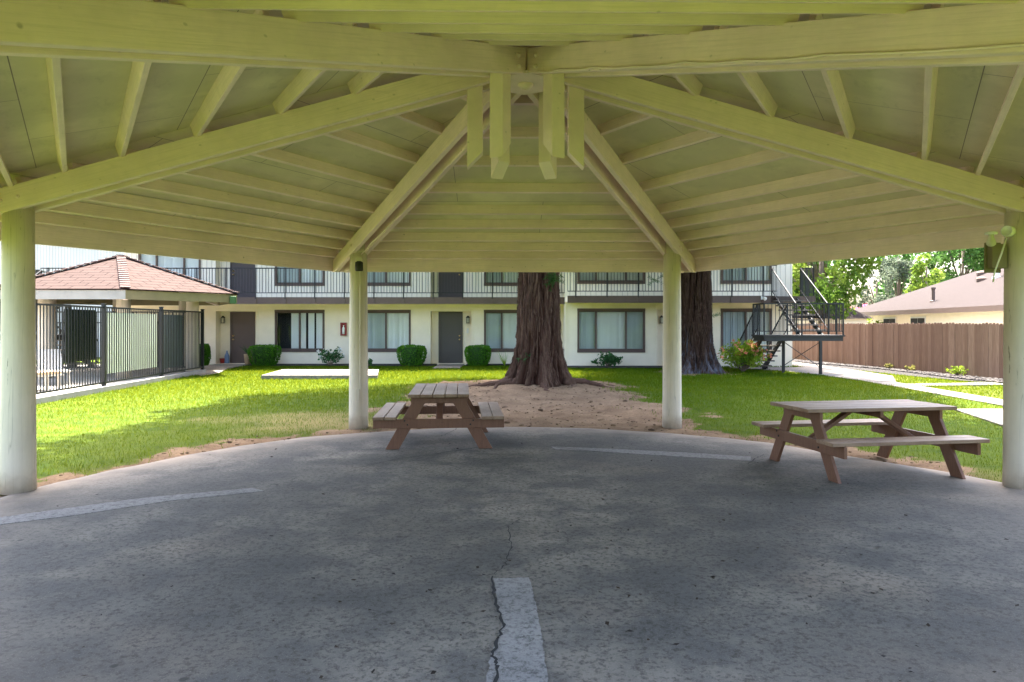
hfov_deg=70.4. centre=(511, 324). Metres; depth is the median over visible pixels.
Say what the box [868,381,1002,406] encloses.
path
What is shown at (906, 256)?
dark tree
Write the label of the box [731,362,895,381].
path
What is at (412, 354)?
boxwood bush
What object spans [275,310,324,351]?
window
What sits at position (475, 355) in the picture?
boxwood bush
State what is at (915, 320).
window
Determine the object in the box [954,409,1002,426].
path
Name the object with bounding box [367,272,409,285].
window
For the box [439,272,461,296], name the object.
door
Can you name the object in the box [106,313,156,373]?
privacy panel
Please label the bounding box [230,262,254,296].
door
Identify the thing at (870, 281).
sky
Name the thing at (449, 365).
path
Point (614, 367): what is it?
mulch bed
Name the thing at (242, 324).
door
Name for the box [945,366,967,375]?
gravel plant
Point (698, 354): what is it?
redwood tree
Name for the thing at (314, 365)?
mulch bed
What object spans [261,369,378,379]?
concrete slab
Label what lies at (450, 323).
door
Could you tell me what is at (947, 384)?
path
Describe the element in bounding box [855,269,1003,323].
house
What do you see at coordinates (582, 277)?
window
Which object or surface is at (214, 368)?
path
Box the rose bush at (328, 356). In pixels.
[317,346,344,364]
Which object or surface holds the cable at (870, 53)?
attached to the picnic shelter at (324, 134)
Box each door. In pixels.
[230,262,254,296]
[230,312,254,362]
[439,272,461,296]
[439,312,462,362]
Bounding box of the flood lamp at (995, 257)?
[984,225,1016,281]
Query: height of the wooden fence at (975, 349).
1.670 m
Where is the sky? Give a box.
[830,252,970,308]
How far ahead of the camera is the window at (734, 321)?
27.76 m
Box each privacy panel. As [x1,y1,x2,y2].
[64,309,94,362]
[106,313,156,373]
[164,315,180,367]
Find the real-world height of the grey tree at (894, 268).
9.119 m
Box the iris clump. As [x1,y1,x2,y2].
[495,350,507,365]
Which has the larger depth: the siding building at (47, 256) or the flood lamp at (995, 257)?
the siding building at (47, 256)
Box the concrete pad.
[0,427,1023,681]
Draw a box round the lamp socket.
[517,82,532,90]
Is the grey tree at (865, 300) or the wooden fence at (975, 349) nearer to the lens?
the wooden fence at (975, 349)
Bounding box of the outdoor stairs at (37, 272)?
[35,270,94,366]
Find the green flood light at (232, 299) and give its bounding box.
[230,296,235,303]
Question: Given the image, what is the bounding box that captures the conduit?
[355,256,362,400]
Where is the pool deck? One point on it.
(49, 393)
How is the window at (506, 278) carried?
in the apartment building at (298, 315)
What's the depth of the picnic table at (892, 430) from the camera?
7.80 m
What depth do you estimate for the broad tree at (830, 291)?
44.25 m
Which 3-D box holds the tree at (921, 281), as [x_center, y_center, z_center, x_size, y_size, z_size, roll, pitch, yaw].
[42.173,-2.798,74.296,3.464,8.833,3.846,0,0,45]
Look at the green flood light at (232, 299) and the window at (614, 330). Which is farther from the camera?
the window at (614, 330)
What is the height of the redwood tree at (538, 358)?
26.372 m
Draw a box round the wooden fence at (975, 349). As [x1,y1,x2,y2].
[792,322,1002,377]
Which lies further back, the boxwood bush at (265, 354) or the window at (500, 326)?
the window at (500, 326)
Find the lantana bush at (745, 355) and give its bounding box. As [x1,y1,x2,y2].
[717,338,772,371]
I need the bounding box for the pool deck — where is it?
[36,364,212,396]
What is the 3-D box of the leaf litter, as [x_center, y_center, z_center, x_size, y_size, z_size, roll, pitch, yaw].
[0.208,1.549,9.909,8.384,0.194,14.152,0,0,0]
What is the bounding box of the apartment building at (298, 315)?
[40,252,791,366]
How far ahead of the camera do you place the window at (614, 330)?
27.76 m
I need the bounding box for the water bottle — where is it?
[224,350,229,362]
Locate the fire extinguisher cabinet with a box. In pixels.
[340,323,346,335]
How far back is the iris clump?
27.56 m
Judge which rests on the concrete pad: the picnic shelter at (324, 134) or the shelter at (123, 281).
the picnic shelter at (324, 134)
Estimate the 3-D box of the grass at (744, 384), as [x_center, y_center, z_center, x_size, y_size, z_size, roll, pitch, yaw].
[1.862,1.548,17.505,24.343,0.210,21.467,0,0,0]
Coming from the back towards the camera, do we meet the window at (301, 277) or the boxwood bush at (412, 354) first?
the window at (301, 277)
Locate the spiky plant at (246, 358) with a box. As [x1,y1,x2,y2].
[239,345,251,363]
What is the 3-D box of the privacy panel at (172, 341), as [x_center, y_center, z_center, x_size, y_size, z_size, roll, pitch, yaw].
[-10.047,0.480,21.461,0.010,1.550,1.450,0,0,-4]
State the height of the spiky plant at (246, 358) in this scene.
0.812 m
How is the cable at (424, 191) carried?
attached to the picnic shelter at (324, 134)
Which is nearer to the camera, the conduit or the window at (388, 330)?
the conduit
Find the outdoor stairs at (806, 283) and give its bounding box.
[739,268,844,373]
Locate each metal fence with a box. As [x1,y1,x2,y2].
[0,301,205,404]
[57,322,99,366]
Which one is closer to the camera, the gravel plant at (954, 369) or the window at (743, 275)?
the gravel plant at (954, 369)
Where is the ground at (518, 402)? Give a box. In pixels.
[0,357,1002,497]
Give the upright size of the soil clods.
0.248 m
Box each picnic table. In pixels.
[372,383,503,449]
[752,399,989,483]
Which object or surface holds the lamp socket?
attached to the picnic shelter at (324, 134)
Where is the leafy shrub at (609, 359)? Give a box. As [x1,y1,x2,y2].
[591,351,622,366]
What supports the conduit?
attached to the picnic shelter at (324, 134)
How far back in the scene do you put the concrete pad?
4.78 m
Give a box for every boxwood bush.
[204,344,210,365]
[247,344,281,365]
[396,344,426,365]
[464,345,491,365]
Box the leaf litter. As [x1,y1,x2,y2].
[23,388,1018,680]
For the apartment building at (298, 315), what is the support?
on the ground at (518, 402)
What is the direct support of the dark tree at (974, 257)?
on the yard
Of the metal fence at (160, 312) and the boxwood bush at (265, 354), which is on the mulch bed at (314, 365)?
the boxwood bush at (265, 354)
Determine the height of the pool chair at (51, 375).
0.998 m
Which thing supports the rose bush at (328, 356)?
on the mulch bed at (314, 365)
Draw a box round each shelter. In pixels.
[0,0,1023,494]
[0,254,239,377]
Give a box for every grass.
[36,364,1002,481]
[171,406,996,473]
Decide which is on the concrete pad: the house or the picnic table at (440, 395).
the picnic table at (440, 395)
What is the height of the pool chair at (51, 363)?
0.901 m
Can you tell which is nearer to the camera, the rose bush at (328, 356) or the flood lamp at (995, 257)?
the flood lamp at (995, 257)
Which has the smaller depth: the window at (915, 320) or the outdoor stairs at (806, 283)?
the outdoor stairs at (806, 283)
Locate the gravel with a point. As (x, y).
(986, 379)
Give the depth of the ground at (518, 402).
12.13 m
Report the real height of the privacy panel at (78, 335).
1.170 m
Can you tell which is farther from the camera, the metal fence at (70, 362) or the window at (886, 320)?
the window at (886, 320)
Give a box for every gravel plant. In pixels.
[884,363,893,367]
[905,364,914,370]
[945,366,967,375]
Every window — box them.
[138,254,200,279]
[275,266,324,285]
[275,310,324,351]
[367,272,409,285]
[368,310,410,351]
[484,310,516,351]
[485,272,518,285]
[577,272,644,283]
[577,308,644,352]
[721,266,771,283]
[721,308,771,352]
[883,317,895,323]
[910,316,925,323]
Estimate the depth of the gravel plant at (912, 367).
24.35 m
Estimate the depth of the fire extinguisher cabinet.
28.90 m
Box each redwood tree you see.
[468,272,615,392]
[647,260,835,374]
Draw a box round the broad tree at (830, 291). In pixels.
[792,256,885,323]
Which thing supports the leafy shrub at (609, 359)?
on the mulch bed at (614, 367)
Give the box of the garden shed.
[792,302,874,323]
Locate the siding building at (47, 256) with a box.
[0,241,123,356]
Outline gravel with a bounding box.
[792,359,1002,382]
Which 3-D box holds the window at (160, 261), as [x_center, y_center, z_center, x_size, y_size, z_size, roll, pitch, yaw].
[-13.690,-2.350,29.080,2.505,1.750,0.229,0,0,0]
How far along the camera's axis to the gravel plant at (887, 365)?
25.72 m
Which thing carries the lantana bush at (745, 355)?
on the ground at (518, 402)
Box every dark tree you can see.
[873,250,969,297]
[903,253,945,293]
[910,247,983,284]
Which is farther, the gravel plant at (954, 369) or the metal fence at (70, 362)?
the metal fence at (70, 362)
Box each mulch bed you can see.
[248,364,436,366]
[466,364,662,368]
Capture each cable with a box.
[361,123,489,254]
[537,43,1023,72]
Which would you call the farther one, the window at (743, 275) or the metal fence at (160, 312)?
the window at (743, 275)
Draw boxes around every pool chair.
[38,349,70,385]
[38,370,63,388]
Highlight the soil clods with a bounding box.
[37,382,941,479]
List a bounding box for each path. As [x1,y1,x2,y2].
[179,364,250,375]
[433,364,463,368]
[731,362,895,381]
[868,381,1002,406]
[909,382,1002,386]
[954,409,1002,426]
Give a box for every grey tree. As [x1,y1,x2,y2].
[852,257,894,307]
[874,256,916,302]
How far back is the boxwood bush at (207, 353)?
27.89 m
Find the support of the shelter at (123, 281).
on the pool deck

